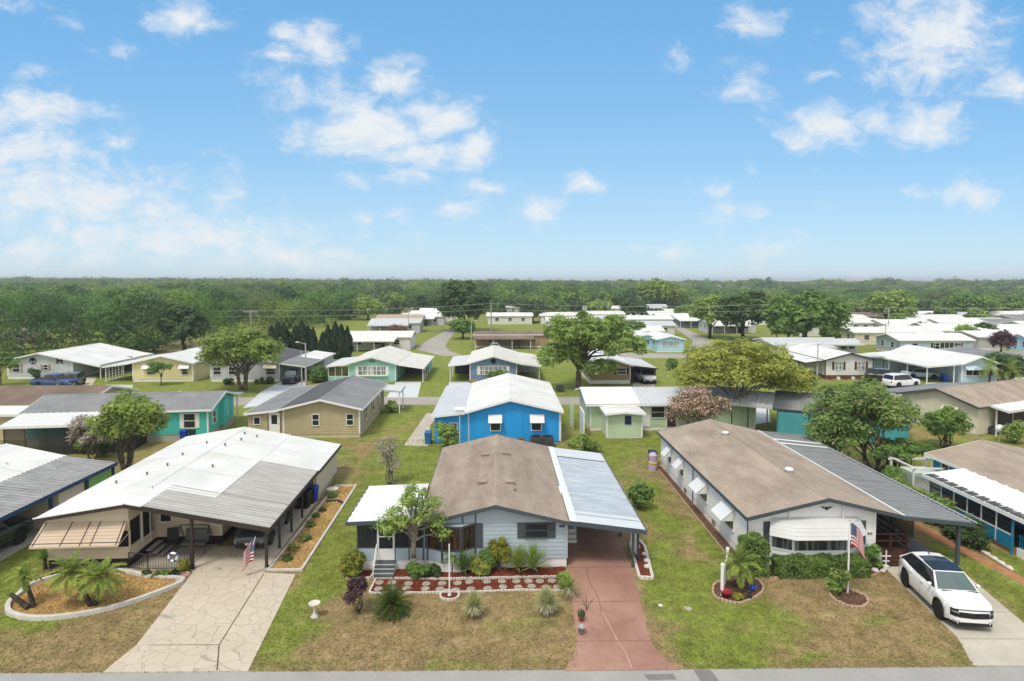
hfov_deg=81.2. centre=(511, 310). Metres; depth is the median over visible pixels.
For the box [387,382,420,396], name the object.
driveway
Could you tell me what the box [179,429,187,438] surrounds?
wheelie bin
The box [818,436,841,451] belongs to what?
shrub
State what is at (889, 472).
shrub
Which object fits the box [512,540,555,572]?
grassy plant
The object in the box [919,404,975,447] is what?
round tree
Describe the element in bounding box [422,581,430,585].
stepping stone
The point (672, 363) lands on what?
shrub
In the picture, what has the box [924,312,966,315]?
mobile home
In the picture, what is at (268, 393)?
driveway
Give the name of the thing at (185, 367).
mobile home
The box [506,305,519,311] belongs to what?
mobile home
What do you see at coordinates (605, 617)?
driveway joint
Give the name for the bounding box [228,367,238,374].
window
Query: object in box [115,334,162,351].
broadleaf tree
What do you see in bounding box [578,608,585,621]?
flower pot
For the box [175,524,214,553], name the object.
porch swing
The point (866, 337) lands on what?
window
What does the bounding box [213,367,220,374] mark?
window
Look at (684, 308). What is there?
broadleaf tree
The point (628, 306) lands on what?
power line
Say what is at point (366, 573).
flower bed
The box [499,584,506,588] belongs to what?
stepping stone
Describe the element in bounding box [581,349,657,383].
mobile home
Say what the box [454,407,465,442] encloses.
bird house
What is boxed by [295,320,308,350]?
cypress
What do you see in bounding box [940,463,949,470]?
window
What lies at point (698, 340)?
road
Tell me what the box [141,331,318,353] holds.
field
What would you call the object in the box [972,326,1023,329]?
mobile home
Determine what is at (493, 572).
mulch chips
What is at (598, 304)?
broadleaf tree
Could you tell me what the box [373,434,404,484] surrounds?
bare shrub tree
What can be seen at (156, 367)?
tree
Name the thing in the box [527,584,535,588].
stepping stone
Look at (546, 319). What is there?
mobile home
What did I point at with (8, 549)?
driveway
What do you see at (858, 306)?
broadleaf tree
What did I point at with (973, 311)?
broadleaf tree
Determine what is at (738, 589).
bark chips
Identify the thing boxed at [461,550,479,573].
grassy plant
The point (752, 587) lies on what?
garden ornament
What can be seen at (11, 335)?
bare thicket
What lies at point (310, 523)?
shrub
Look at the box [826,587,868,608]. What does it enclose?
flower bed
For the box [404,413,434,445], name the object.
driveway
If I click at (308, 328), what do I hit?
cypress
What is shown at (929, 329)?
mobile home
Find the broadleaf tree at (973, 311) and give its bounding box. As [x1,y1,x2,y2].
[963,307,990,317]
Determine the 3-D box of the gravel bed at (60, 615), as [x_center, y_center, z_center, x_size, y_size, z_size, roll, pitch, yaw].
[-18.619,12.565,26.627,6.972,0.190,4.188,0,3,-1]
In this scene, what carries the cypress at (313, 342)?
on the ground at (402, 423)
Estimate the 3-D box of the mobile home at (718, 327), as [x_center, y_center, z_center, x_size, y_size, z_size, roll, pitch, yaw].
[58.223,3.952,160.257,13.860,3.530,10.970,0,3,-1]
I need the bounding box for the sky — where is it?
[0,0,1023,280]
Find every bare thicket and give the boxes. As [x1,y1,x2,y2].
[0,328,31,350]
[24,329,60,348]
[70,312,99,341]
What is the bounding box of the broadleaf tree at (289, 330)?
[287,323,298,344]
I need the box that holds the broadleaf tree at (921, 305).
[914,299,932,310]
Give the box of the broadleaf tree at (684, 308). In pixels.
[673,302,690,312]
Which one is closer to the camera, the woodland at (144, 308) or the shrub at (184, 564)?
the shrub at (184, 564)
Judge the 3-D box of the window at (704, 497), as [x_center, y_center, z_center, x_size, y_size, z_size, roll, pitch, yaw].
[11.378,10.681,35.446,0.090,1.120,1.320,0,3,-1]
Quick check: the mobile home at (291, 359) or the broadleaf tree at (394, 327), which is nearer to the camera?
the mobile home at (291, 359)
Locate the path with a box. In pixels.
[914,522,1023,583]
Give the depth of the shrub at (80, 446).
47.66 m
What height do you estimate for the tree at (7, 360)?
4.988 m
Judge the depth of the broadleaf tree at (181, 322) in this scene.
112.19 m
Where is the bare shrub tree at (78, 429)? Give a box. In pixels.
[64,414,115,459]
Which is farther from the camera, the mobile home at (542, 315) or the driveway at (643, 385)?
the mobile home at (542, 315)
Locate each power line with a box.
[32,309,997,319]
[113,303,1017,313]
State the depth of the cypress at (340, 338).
104.60 m
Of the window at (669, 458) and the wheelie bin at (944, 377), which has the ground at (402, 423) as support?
the wheelie bin at (944, 377)
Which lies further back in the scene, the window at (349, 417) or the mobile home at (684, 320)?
the mobile home at (684, 320)
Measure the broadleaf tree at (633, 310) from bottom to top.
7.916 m
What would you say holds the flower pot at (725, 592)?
on the flower bed at (746, 600)
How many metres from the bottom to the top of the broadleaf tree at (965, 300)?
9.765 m
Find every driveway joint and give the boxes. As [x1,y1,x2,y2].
[187,573,263,670]
[571,567,649,667]
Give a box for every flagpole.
[448,544,450,595]
[847,519,850,592]
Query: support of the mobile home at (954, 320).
on the ground at (402, 423)
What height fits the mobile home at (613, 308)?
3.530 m
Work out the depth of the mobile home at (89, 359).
85.81 m
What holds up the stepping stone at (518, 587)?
on the flower bed at (420, 591)
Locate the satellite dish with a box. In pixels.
[995,424,1003,440]
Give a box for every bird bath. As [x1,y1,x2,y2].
[308,600,320,618]
[327,486,338,491]
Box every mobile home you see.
[0,385,138,439]
[0,391,242,453]
[0,443,117,528]
[7,343,153,378]
[29,427,341,569]
[102,347,209,381]
[210,347,335,381]
[243,375,405,437]
[326,346,433,381]
[345,434,646,578]
[350,331,416,351]
[367,318,423,331]
[376,314,425,325]
[402,313,445,324]
[410,310,453,320]
[419,308,457,317]
[431,373,563,441]
[448,345,540,382]
[473,331,547,348]
[486,312,532,323]
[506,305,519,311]
[539,312,577,323]
[544,317,591,327]
[569,386,755,433]
[571,315,613,318]
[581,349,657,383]
[586,311,625,314]
[609,306,638,314]
[620,315,673,320]
[629,321,676,335]
[630,330,653,349]
[631,326,665,332]
[643,304,666,312]
[645,311,672,314]
[647,331,685,351]
[652,313,687,323]
[657,419,976,566]
[671,314,698,327]
[697,319,755,333]
[730,389,914,443]
[752,337,843,350]
[769,343,885,379]
[791,322,849,335]
[812,338,864,353]
[836,327,916,343]
[843,318,875,326]
[849,314,868,317]
[850,312,878,318]
[862,344,1001,382]
[870,319,932,326]
[873,333,975,350]
[878,326,952,332]
[886,379,1023,435]
[906,323,976,331]
[912,314,964,317]
[917,311,932,313]
[921,440,1023,554]
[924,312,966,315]
[925,318,986,322]
[941,346,1023,378]
[948,330,1023,349]
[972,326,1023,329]
[977,318,1023,324]
[988,311,1023,317]
[990,314,1023,317]
[993,324,1023,325]
[999,321,1023,323]
[1009,334,1023,351]
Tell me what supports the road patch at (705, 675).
on the road at (1005, 673)
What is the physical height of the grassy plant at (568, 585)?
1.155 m
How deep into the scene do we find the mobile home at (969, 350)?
91.34 m
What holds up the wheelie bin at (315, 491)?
on the driveway at (206, 603)
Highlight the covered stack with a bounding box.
[648,452,657,470]
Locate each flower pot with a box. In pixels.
[577,624,584,634]
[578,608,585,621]
[720,588,730,598]
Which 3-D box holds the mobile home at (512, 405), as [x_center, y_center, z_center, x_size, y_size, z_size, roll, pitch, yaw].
[-1.357,9.075,57.946,11.270,3.880,14.530,0,3,-1]
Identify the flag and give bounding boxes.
[242,539,254,570]
[851,523,864,559]
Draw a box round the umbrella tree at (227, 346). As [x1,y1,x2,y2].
[194,326,286,390]
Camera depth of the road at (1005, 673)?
21.15 m
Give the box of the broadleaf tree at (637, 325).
[622,320,646,329]
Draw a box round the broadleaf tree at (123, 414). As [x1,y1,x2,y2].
[82,387,171,470]
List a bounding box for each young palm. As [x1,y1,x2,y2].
[442,552,460,571]
[719,541,761,588]
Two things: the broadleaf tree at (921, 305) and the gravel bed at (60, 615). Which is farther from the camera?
the broadleaf tree at (921, 305)
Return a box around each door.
[141,511,151,546]
[269,412,279,432]
[377,524,394,559]
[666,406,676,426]
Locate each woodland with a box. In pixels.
[0,275,1023,292]
[0,279,1023,324]
[0,284,340,357]
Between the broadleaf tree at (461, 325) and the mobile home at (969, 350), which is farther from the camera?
the broadleaf tree at (461, 325)
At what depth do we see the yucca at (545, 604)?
24.96 m
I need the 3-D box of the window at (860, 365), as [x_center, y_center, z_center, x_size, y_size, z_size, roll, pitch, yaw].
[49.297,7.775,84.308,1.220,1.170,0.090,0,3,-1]
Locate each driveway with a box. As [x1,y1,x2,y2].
[0,529,39,560]
[78,377,96,384]
[103,479,332,672]
[114,385,132,387]
[243,382,305,407]
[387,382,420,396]
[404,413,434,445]
[449,382,468,385]
[564,526,680,670]
[632,383,654,386]
[756,408,770,423]
[887,567,1023,665]
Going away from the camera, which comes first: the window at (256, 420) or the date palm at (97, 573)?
the date palm at (97, 573)
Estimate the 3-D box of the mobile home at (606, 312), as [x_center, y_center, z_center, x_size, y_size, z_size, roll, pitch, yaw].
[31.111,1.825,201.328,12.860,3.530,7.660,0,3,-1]
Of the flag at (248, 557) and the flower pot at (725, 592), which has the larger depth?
the flag at (248, 557)
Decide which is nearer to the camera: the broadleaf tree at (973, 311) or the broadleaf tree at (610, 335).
the broadleaf tree at (610, 335)
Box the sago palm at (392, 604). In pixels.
[370,580,413,622]
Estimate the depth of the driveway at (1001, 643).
23.42 m
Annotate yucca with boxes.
[460,589,486,618]
[531,585,561,616]
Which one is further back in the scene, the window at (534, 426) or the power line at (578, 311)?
the power line at (578, 311)
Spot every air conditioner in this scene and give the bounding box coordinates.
[530,435,541,444]
[542,435,553,446]
[556,385,563,391]
[988,426,998,434]
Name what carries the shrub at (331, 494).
on the gravel bed at (319, 539)
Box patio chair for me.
[164,527,177,549]
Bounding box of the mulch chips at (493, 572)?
[396,566,564,577]
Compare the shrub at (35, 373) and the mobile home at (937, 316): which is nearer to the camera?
the shrub at (35, 373)
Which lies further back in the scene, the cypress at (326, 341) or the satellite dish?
the cypress at (326, 341)
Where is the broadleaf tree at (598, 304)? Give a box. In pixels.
[585,298,613,310]
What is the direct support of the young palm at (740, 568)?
on the flower bed at (746, 600)
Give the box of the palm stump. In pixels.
[9,592,30,609]
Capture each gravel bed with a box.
[5,568,185,620]
[266,484,356,571]
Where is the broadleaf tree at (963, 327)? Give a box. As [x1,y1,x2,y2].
[953,324,976,330]
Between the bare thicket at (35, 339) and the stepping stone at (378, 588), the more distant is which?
the bare thicket at (35, 339)
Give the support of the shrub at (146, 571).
on the gravel bed at (60, 615)
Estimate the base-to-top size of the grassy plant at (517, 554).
1.601 m
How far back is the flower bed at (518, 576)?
28.25 m
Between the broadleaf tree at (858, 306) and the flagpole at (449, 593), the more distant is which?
the broadleaf tree at (858, 306)
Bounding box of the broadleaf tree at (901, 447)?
[868,434,937,467]
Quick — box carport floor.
[892,537,934,552]
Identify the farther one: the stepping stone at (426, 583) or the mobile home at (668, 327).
the mobile home at (668, 327)
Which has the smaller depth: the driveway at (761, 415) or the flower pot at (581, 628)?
the flower pot at (581, 628)
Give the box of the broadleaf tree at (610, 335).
[531,310,647,387]
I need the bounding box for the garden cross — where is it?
[881,550,890,568]
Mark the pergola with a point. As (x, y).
(913, 476)
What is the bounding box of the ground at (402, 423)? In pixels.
[0,281,1023,672]
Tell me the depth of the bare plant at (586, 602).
25.32 m
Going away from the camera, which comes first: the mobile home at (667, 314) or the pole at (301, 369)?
the pole at (301, 369)
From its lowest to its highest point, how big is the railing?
0.817 m
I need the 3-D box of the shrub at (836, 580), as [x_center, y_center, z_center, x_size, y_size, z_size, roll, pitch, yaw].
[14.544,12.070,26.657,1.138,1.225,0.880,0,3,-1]
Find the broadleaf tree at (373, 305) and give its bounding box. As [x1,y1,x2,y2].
[350,295,387,319]
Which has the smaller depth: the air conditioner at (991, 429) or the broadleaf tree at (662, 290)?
the air conditioner at (991, 429)
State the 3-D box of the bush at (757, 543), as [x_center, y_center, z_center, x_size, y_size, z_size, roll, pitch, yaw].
[11.481,11.614,28.398,1.316,2.014,1.304,0,3,-1]
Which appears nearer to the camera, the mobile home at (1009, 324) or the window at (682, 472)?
the window at (682, 472)
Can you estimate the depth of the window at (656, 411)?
55.51 m
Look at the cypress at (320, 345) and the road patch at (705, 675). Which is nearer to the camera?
the road patch at (705, 675)
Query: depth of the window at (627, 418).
52.56 m
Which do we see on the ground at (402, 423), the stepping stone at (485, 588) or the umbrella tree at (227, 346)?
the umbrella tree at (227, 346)
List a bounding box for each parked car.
[56,371,85,384]
[233,509,289,547]
[281,369,300,383]
[634,367,656,383]
[864,367,892,380]
[881,373,919,386]
[899,552,993,626]
[900,368,939,378]
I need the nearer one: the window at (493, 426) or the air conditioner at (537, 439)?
the air conditioner at (537, 439)
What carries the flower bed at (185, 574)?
on the ground at (402, 423)
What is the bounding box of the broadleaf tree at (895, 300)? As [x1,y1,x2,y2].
[860,289,918,318]
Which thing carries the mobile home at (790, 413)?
on the ground at (402, 423)
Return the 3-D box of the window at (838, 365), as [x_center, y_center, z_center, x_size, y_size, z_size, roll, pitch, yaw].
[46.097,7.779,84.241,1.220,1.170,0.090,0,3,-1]
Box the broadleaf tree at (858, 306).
[848,298,881,314]
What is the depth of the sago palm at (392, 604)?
24.92 m
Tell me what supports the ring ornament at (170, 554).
hanging from the railing
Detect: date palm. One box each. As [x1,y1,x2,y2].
[3,561,42,607]
[44,549,127,606]
[973,357,1022,381]
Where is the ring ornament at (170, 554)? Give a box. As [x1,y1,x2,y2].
[167,552,177,561]
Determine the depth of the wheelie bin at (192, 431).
51.78 m
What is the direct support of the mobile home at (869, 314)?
on the ground at (402, 423)
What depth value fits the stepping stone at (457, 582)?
27.53 m
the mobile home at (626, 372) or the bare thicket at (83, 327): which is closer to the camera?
the mobile home at (626, 372)
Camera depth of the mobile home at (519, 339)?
123.71 m
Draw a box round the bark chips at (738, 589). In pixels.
[714,577,761,600]
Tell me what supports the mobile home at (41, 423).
on the ground at (402, 423)
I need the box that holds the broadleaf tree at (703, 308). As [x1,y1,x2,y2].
[688,294,726,337]
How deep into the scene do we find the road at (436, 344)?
127.21 m
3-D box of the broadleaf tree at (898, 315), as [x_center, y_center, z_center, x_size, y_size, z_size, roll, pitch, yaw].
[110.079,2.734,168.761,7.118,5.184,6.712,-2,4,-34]
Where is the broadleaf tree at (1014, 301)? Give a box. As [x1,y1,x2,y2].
[991,294,1023,310]
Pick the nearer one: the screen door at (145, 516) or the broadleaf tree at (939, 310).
the screen door at (145, 516)
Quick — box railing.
[128,552,190,569]
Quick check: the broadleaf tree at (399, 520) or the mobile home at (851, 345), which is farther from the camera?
the mobile home at (851, 345)
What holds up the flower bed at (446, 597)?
on the ground at (402, 423)
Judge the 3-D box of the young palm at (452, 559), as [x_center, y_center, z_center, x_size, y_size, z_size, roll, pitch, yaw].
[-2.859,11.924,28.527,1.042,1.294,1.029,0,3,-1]
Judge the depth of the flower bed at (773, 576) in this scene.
28.25 m
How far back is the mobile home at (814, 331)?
148.98 m
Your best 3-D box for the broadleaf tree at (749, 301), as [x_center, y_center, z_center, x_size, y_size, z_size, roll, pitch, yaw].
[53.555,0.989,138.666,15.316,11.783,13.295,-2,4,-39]
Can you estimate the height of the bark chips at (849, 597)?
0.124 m
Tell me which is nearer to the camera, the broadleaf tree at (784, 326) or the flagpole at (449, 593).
the flagpole at (449, 593)
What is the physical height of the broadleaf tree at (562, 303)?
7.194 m
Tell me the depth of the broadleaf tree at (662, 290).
264.84 m
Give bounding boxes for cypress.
[267,325,273,338]
[272,321,280,342]
[277,323,290,347]
[287,322,293,347]
[290,324,299,349]
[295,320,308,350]
[306,325,311,349]
[308,327,317,351]
[318,331,323,350]
[323,324,330,351]
[328,321,338,358]
[335,323,345,358]
[342,325,353,357]
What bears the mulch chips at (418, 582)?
on the flower bed at (420, 591)
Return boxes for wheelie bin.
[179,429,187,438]
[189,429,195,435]
[296,489,311,508]
[306,484,318,502]
[424,430,431,443]
[648,449,657,459]
[940,374,948,381]
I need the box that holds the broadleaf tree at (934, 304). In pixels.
[921,298,940,310]
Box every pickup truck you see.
[0,516,32,546]
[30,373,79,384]
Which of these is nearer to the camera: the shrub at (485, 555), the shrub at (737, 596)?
the shrub at (737, 596)
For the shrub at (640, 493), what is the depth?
36.15 m
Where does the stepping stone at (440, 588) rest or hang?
on the flower bed at (420, 591)
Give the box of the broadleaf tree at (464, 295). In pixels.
[428,279,494,322]
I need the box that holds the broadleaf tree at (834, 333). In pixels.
[818,325,844,337]
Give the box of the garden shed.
[599,405,645,438]
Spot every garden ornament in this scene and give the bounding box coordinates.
[747,589,751,598]
[750,584,758,590]
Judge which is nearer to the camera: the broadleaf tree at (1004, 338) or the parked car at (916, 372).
the parked car at (916, 372)
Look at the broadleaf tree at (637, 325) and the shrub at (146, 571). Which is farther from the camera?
the broadleaf tree at (637, 325)
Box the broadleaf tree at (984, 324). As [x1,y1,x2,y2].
[972,321,998,329]
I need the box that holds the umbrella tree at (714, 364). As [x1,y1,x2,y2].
[669,335,822,398]
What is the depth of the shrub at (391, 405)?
62.60 m
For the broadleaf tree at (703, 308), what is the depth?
141.30 m
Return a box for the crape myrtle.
[664,383,733,424]
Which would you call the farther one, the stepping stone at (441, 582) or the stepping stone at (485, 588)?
the stepping stone at (441, 582)
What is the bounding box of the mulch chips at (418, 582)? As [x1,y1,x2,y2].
[371,578,556,591]
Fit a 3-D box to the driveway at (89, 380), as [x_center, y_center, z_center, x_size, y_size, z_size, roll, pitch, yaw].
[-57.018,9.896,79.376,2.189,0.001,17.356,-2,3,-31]
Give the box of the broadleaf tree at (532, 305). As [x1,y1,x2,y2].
[519,299,548,321]
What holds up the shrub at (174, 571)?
on the flower bed at (185, 574)
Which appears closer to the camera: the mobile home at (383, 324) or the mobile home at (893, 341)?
the mobile home at (893, 341)
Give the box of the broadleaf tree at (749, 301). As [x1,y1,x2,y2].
[715,290,769,339]
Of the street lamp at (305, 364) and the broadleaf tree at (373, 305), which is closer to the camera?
the street lamp at (305, 364)
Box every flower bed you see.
[139,569,189,580]
[346,568,374,578]
[368,578,565,593]
[394,567,565,579]
[439,589,459,600]
[629,533,653,579]
[657,465,737,564]
[711,577,764,604]
[755,563,883,579]
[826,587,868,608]
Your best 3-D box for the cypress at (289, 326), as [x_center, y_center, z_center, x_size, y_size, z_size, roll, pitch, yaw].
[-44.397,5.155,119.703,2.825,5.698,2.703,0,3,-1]
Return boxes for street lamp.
[296,341,306,384]
[816,342,826,378]
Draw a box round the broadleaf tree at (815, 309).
[755,288,854,336]
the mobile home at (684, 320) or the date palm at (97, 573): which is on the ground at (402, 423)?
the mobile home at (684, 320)
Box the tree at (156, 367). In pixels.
[145,360,173,384]
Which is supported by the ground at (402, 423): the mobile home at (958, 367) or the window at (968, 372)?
the mobile home at (958, 367)
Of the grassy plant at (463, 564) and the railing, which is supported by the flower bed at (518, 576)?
the grassy plant at (463, 564)
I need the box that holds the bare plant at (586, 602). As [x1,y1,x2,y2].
[580,594,594,609]
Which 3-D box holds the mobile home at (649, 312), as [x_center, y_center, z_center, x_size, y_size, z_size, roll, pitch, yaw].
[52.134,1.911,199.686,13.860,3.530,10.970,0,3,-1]
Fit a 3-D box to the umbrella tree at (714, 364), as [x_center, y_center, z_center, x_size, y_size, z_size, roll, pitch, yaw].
[21.988,6.814,56.534,11.754,8.734,11.380,3,4,42]
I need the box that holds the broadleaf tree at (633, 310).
[619,298,647,314]
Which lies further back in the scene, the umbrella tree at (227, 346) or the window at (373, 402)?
the umbrella tree at (227, 346)
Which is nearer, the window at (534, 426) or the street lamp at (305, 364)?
the window at (534, 426)
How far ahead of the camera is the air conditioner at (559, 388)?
74.33 m
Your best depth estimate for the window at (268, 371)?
82.18 m
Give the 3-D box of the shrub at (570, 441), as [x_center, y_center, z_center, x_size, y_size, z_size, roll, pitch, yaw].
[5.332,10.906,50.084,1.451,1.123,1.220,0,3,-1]
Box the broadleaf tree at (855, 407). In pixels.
[800,373,928,472]
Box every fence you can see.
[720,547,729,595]
[1016,534,1023,559]
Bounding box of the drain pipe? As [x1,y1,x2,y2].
[327,499,343,503]
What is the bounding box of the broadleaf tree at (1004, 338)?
[986,329,1017,351]
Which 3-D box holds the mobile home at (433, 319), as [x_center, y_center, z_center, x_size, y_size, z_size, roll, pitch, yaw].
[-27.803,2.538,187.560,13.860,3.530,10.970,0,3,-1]
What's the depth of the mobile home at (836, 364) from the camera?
84.41 m
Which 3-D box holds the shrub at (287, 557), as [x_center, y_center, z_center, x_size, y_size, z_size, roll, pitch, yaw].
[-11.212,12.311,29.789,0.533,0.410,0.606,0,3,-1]
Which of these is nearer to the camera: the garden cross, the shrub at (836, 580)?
the shrub at (836, 580)
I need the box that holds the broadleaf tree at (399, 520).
[369,480,453,562]
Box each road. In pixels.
[0,666,1023,680]
[234,389,901,404]
[416,329,462,355]
[616,327,735,357]
[990,350,1023,354]
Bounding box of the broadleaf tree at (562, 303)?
[545,298,569,311]
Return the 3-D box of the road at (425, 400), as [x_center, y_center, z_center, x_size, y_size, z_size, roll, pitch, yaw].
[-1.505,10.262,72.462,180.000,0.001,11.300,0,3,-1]
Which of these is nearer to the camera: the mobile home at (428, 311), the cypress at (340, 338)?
the cypress at (340, 338)
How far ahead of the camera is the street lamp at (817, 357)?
84.18 m
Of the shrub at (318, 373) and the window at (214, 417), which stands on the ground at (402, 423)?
the shrub at (318, 373)
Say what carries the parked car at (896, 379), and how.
on the driveway
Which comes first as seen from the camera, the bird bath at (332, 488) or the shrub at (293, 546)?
the shrub at (293, 546)
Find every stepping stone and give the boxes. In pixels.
[374,586,382,590]
[375,580,383,584]
[404,581,412,585]
[421,586,429,590]
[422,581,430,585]
[436,586,443,590]
[438,581,445,584]
[453,580,461,584]
[465,579,473,583]
[482,579,490,583]
[483,586,491,590]
[498,579,505,583]
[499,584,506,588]
[512,579,520,583]
[514,585,522,588]
[524,579,532,583]
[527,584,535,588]
[536,579,543,583]
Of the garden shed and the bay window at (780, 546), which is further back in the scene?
the garden shed
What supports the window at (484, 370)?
in the mobile home at (478, 365)
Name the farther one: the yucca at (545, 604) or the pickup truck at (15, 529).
the pickup truck at (15, 529)
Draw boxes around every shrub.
[27,367,40,377]
[73,441,90,451]
[89,438,112,457]
[141,568,151,575]
[150,569,159,578]
[160,569,168,575]
[169,568,178,574]
[176,558,191,571]
[223,378,234,384]
[254,376,274,383]
[282,552,292,561]
[286,541,297,551]
[299,533,311,541]
[306,519,315,526]
[307,365,327,381]
[312,512,320,517]
[326,490,336,498]
[337,549,365,578]
[341,575,368,613]
[385,400,397,412]
[406,561,431,579]
[427,563,441,577]
[435,420,460,446]
[470,557,491,576]
[478,547,496,568]
[486,369,508,377]
[488,537,511,569]
[555,570,570,587]
[567,435,579,445]
[571,431,602,452]
[627,481,654,509]
[665,357,678,369]
[733,592,743,600]
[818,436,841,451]
[825,568,851,595]
[859,543,883,568]
[881,464,908,482]
[891,473,928,494]
[924,491,958,525]
[940,511,994,551]
[1000,420,1023,443]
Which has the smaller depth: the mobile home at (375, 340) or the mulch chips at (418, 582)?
the mulch chips at (418, 582)
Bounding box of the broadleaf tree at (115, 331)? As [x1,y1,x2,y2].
[102,323,138,343]
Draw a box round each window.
[12,364,19,371]
[43,364,47,369]
[159,514,172,521]
[181,369,187,374]
[183,413,195,428]
[212,409,216,423]
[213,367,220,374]
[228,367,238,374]
[253,417,260,424]
[266,369,275,374]
[312,414,319,425]
[346,414,353,425]
[358,366,385,374]
[365,406,367,419]
[372,399,374,411]
[427,523,475,571]
[449,422,457,429]
[480,366,506,374]
[490,423,500,430]
[524,522,548,538]
[531,423,541,430]
[617,368,626,374]
[625,416,630,423]
[651,406,664,417]
[662,341,678,345]
[668,453,671,464]
[680,462,684,478]
[699,488,707,503]
[723,511,734,532]
[771,521,857,555]
[834,362,842,369]
[857,362,865,369]
[864,335,869,339]
[930,342,963,347]
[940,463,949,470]
[966,370,992,375]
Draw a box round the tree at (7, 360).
[0,349,20,384]
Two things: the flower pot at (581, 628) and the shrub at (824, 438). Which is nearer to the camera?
the flower pot at (581, 628)
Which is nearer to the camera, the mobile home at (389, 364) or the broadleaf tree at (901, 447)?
the broadleaf tree at (901, 447)
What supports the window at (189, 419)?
in the mobile home at (41, 423)
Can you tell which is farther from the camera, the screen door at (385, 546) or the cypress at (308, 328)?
the cypress at (308, 328)
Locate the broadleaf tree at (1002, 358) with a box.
[980,351,1023,380]
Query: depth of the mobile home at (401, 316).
179.30 m
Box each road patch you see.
[644,674,675,679]
[694,670,718,680]
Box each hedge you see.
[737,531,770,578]
[770,552,871,579]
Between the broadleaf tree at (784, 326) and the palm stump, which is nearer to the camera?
the palm stump
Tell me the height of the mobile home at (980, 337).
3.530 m
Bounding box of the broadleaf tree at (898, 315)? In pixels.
[889,312,914,318]
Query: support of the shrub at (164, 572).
on the flower bed at (185, 574)
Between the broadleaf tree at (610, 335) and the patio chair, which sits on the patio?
the patio chair
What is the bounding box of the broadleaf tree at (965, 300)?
[935,292,1000,311]
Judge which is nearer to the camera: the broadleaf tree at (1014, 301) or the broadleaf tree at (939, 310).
the broadleaf tree at (939, 310)
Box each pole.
[243,310,257,327]
[301,351,302,385]
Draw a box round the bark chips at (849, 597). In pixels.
[832,589,865,604]
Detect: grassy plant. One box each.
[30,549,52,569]
[447,550,471,574]
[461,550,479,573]
[498,544,532,573]
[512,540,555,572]
[555,570,580,598]
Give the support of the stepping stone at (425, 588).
on the flower bed at (420, 591)
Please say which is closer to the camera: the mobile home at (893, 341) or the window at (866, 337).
the mobile home at (893, 341)
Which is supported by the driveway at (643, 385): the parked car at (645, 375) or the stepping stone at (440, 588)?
the parked car at (645, 375)
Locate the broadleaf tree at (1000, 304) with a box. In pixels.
[989,296,1009,310]
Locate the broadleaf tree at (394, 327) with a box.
[386,324,407,330]
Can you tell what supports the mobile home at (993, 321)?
on the ground at (402, 423)
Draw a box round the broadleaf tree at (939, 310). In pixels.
[932,307,957,314]
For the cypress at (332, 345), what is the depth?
105.27 m
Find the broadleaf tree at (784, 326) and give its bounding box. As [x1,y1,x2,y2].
[765,314,812,336]
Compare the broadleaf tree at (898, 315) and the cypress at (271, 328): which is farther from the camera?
the broadleaf tree at (898, 315)
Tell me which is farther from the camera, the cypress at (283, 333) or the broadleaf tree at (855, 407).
the cypress at (283, 333)
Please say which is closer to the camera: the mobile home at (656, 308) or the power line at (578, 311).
the power line at (578, 311)
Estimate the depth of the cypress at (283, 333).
117.34 m
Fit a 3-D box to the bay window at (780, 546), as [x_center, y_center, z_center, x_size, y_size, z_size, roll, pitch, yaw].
[14.858,11.407,29.066,4.340,2.210,0.520,0,3,-1]
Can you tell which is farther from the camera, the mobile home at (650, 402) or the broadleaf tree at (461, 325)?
the broadleaf tree at (461, 325)
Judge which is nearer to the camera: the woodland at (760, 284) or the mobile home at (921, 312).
the mobile home at (921, 312)
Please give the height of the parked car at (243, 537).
1.467 m
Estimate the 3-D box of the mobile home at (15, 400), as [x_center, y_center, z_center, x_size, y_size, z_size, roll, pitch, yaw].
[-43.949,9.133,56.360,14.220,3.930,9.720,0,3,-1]
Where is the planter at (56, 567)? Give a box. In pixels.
[50,566,86,574]
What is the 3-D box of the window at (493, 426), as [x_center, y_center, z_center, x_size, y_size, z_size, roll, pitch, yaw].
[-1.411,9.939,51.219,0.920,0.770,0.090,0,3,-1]
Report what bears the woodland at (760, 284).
on the ground at (402, 423)
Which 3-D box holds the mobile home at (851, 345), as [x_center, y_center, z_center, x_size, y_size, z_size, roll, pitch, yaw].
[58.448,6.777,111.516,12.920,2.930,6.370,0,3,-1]
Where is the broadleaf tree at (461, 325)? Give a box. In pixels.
[448,317,475,338]
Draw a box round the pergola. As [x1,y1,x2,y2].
[888,456,945,493]
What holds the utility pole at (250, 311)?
on the field
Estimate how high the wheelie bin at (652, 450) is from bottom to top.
1.060 m
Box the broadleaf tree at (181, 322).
[154,303,212,349]
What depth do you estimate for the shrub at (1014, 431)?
50.76 m
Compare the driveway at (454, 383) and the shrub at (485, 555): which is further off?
the driveway at (454, 383)
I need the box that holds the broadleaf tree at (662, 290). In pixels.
[631,277,688,304]
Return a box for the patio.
[128,544,217,569]

